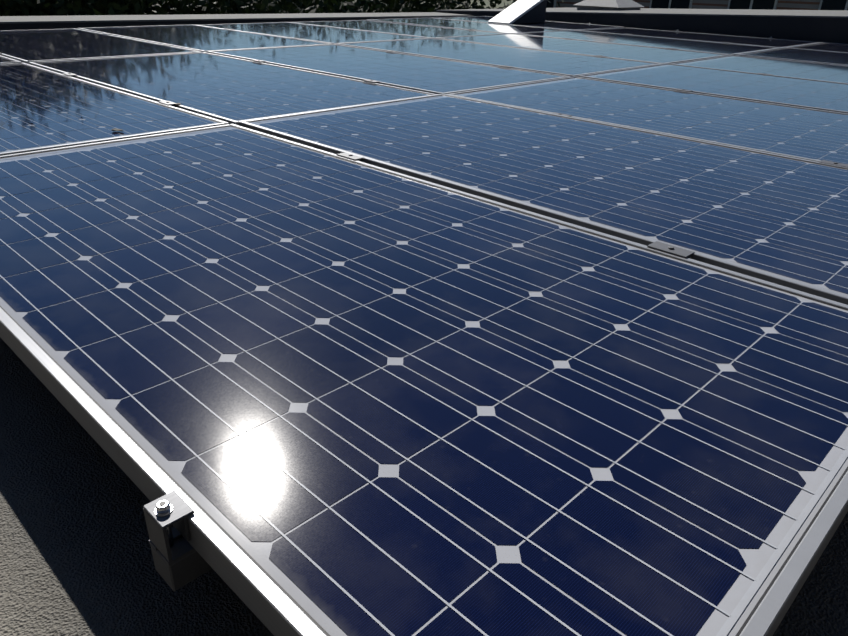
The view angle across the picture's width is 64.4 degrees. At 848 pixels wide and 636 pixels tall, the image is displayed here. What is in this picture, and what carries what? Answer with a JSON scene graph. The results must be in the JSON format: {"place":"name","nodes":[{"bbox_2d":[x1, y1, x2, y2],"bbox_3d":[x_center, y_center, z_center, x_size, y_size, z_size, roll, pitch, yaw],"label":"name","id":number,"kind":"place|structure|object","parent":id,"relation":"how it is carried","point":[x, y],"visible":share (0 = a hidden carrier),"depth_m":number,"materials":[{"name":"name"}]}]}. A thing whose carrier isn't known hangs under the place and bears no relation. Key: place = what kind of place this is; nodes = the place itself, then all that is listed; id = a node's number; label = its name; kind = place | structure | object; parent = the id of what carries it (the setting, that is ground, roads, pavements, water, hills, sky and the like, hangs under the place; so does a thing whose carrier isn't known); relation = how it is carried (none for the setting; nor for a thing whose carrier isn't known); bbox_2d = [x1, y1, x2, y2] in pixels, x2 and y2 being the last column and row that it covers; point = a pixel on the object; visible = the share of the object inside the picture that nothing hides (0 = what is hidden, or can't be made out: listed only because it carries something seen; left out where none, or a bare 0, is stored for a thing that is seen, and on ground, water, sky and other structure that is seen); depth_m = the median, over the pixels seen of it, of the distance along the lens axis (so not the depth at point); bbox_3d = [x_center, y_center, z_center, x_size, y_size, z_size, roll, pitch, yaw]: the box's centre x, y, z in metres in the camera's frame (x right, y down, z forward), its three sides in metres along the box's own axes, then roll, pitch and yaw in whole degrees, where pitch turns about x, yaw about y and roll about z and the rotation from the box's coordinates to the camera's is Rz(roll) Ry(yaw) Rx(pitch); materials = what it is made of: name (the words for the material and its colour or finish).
{"place":"outdoors","nodes":[
{"label":"outdoors","id":0,"kind":"place"},
{"bbox_2d":[0,12,473,30],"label":"roof parapet","id":1,"kind":"structure","parent":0,"point":[41,22],"depth_m":6.41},
{"bbox_2d":[194,0,512,11],"bbox_3d":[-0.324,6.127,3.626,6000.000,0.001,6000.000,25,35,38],"label":"terrain","id":2,"kind":"structure","parent":0,"point":[487,2],"depth_m":193.79,"materials":[{"name":"green plant"}]},
{"bbox_2d":[1,0,152,15],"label":"tree","id":3,"kind":"object","parent":2,"relation":"on","point":[16,5],"depth_m":9.87,"materials":[{"name":"green plant"}]},
{"bbox_2d":[0,0,196,15],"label":"tree","id":4,"kind":"object","parent":2,"relation":"on","point":[105,7],"visible":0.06,"depth_m":10.30,"materials":[{"name":"green plant"}]},
{"bbox_2d":[4,0,228,15],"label":"tree","id":5,"kind":"object","parent":2,"relation":"on","point":[62,11],"depth_m":10.22,"materials":[{"name":"green plant"}]},
{"bbox_2d":[154,0,256,13],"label":"tree","id":6,"kind":"object","parent":2,"relation":"on","point":[199,8],"visible":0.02,"depth_m":13.96,"materials":[{"name":"green plant"}]},
{"bbox_2d":[150,0,372,14],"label":"tree","id":7,"kind":"object","parent":2,"relation":"on","point":[241,6],"visible":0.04,"depth_m":12.14,"materials":[{"name":"green plant"}]},
{"bbox_2d":[231,0,372,13],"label":"tree","id":8,"kind":"object","parent":2,"relation":"on","point":[356,8],"depth_m":15.17,"materials":[{"name":"green plant"}]},
{"bbox_2d":[225,0,435,13],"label":"tree","id":9,"kind":"object","parent":2,"relation":"on","point":[334,7],"visible":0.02,"depth_m":14.75,"materials":[{"name":"green plant"}]},
{"bbox_2d":[378,0,492,11],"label":"tree","id":10,"kind":"object","parent":2,"relation":"on","point":[434,6],"depth_m":18.84,"materials":[{"name":"green plant"}]},
{"bbox_2d":[339,0,563,12],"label":"tree","id":11,"kind":"object","parent":2,"relation":"on","point":[424,6],"depth_m":16.46,"materials":[{"name":"green plant"}]},
{"bbox_2d":[0,337,847,635],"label":"roof slab","id":12,"kind":"structure","parent":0,"point":[76,557],"depth_m":0.79,"materials":[{"name":"concrete"}]},
{"bbox_2d":[0,20,589,53],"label":"clamps","id":13,"kind":"object","parent":12,"relation":"on","point":[300,38],"visible":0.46,"depth_m":5.71,"materials":[{"name":"metal"}]},
{"bbox_2d":[0,55,21,63],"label":"solar panel","id":14,"kind":"object","parent":13,"relation":"on","point":[5,60],"visible":0.52,"depth_m":3.56,"materials":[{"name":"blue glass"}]},
{"bbox_2d":[0,28,200,63],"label":"solar panel","id":15,"kind":"object","parent":13,"relation":"on","point":[27,46],"visible":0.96,"depth_m":4.29,"materials":[{"name":"blue glass"}]},
{"bbox_2d":[77,25,330,52],"bbox_3d":[-1.731,-2.141,5.154,2.014,0.041,1.006,25,35,38],"label":"solar panel","id":16,"kind":"object","parent":13,"relation":"on","point":[199,38],"visible":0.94,"depth_m":5.03,"materials":[{"name":"blue glass"}]},
{"bbox_2d":[200,22,428,43],"bbox_3d":[-1.012,-2.455,5.814,2.014,0.042,1.006,25,35,38],"label":"solar panel","id":17,"kind":"object","parent":13,"relation":"on","point":[325,34],"visible":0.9,"depth_m":5.71,"materials":[{"name":"blue glass"}]},
{"bbox_2d":[291,20,507,37],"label":"solar panel","id":18,"kind":"object","parent":13,"relation":"on","point":[407,29],"visible":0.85,"depth_m":6.40,"materials":[{"name":"blue glass"}]},
{"bbox_2d":[366,18,565,32],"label":"solar panel","id":19,"kind":"object","parent":13,"relation":"on","point":[477,26],"visible":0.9,"depth_m":7.07,"materials":[{"name":"blue glass"}]},
{"bbox_2d":[438,16,623,29],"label":"solar panel","id":20,"kind":"object","parent":13,"relation":"on","point":[562,25],"visible":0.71,"depth_m":7.57,"materials":[{"name":"blue glass"}]},
{"bbox_2d":[62,30,772,106],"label":"clamps","id":21,"kind":"object","parent":12,"relation":"on","point":[170,103],"visible":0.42,"depth_m":3.25,"materials":[{"name":"metal"}]},
{"bbox_2d":[0,63,228,155],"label":"solar panel","id":22,"kind":"object","parent":21,"relation":"on","point":[42,109],"visible":0.9,"depth_m":2.35,"materials":[{"name":"blue glass"}]},
{"bbox_2d":[112,103,180,130],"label":"litter leaves","id":23,"kind":"object","parent":22,"relation":"on","point":[115,129],"visible":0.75,"depth_m":2.11,"materials":[{"name":"brown plant"}]},
{"bbox_2d":[28,52,436,125],"bbox_3d":[-1.003,-1.138,3.238,2.014,0.041,1.006,25,35,38],"label":"solar panel","id":24,"kind":"object","parent":21,"relation":"on","point":[231,90],"visible":0.81,"depth_m":3.04,"materials":[{"name":"blue glass"}]},
{"bbox_2d":[207,44,571,93],"bbox_3d":[-0.281,-1.456,3.899,2.014,0.040,1.006,25,35,38],"label":"solar panel","id":25,"kind":"object","parent":21,"relation":"on","point":[425,74],"visible":0.85,"depth_m":3.73,"materials":[{"name":"blue glass"}]},
{"bbox_2d":[336,38,662,76],"bbox_3d":[0.439,-1.773,4.559,2.014,0.040,1.006,25,35,38],"label":"solar panel","id":26,"kind":"object","parent":21,"relation":"on","point":[563,63],"visible":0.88,"depth_m":4.41,"materials":[{"name":"blue glass"}]},
{"bbox_2d":[438,33,728,63],"bbox_3d":[1.159,-2.089,5.221,2.014,0.042,1.006,25,35,38],"label":"solar panel","id":27,"kind":"object","parent":21,"relation":"on","point":[635,52],"visible":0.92,"depth_m":5.10,"materials":[{"name":"blue glass"}]},
{"bbox_2d":[513,30,777,54],"bbox_3d":[1.882,-2.405,5.883,2.014,0.042,1.006,25,35,38],"label":"solar panel","id":28,"kind":"object","parent":21,"relation":"on","point":[694,45],"visible":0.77,"depth_m":5.79,"materials":[{"name":"blue glass"}]},
{"bbox_2d":[583,28,820,47],"bbox_3d":[2.605,-2.717,6.544,2.014,0.042,1.006,25,35,38],"label":"solar panel","id":29,"kind":"object","parent":21,"relation":"on","point":[767,42],"visible":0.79,"depth_m":6.46,"materials":[{"name":"blue glass"}]},
{"bbox_2d":[143,62,847,590],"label":"clamps","id":30,"kind":"object","parent":12,"relation":"on","point":[179,560],"visible":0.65,"depth_m":0.65,"materials":[{"name":"metal"}]},
{"bbox_2d":[0,124,847,635],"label":"solar panel","id":31,"kind":"object","parent":30,"relation":"on","point":[318,392],"visible":1,"depth_m":0.85,"materials":[{"name":"blue glass"}]},
{"bbox_2d":[239,94,847,304],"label":"solar panel","id":32,"kind":"object","parent":30,"relation":"on","point":[782,220],"visible":0.96,"depth_m":1.79,"materials":[{"name":"blue glass"}]},
{"bbox_2d":[447,76,847,163],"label":"solar panel","id":33,"kind":"object","parent":30,"relation":"on","point":[817,135],"visible":0.9,"depth_m":2.68,"materials":[{"name":"blue glass"}]},
{"bbox_2d":[578,63,847,112],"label":"solar panel","id":34,"kind":"object","parent":30,"relation":"on","point":[810,93],"visible":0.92,"depth_m":3.47,"materials":[{"name":"blue glass"}]},
{"bbox_2d":[671,55,847,82],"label":"solar panel","id":35,"kind":"object","parent":30,"relation":"on","point":[811,70],"visible":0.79,"depth_m":4.27,"materials":[{"name":"blue glass"}]},
{"bbox_2d":[734,47,847,65],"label":"solar panel","id":36,"kind":"object","parent":30,"relation":"on","point":[810,55],"visible":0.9,"depth_m":4.97,"materials":[{"name":"blue glass"}]},
{"bbox_2d":[788,42,847,52],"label":"solar panel","id":37,"kind":"object","parent":30,"relation":"on","point":[835,47],"visible":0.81,"depth_m":5.74,"materials":[{"name":"blue glass"}]},
{"bbox_2d":[488,0,546,23],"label":"roof vent","id":38,"kind":"object","parent":12,"relation":"on","point":[524,11],"visible":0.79,"depth_m":7.58,"materials":[{"name":"white metal"}]},
{"bbox_2d":[436,7,847,43],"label":"roof parapet","id":39,"kind":"structure","parent":12,"relation":"on","point":[829,26],"depth_m":7.05,"materials":[{"name":"concrete"}]},
{"bbox_2d":[574,0,643,14],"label":"skylight","id":40,"kind":"object","parent":39,"relation":"on","point":[615,5],"visible":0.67,"depth_m":8.98},
{"bbox_2d":[513,0,847,9],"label":"neighbour building","id":41,"kind":"structure","parent":0,"point":[770,4],"depth_m":19.02,"materials":[{"name":"brick"}]}
]}

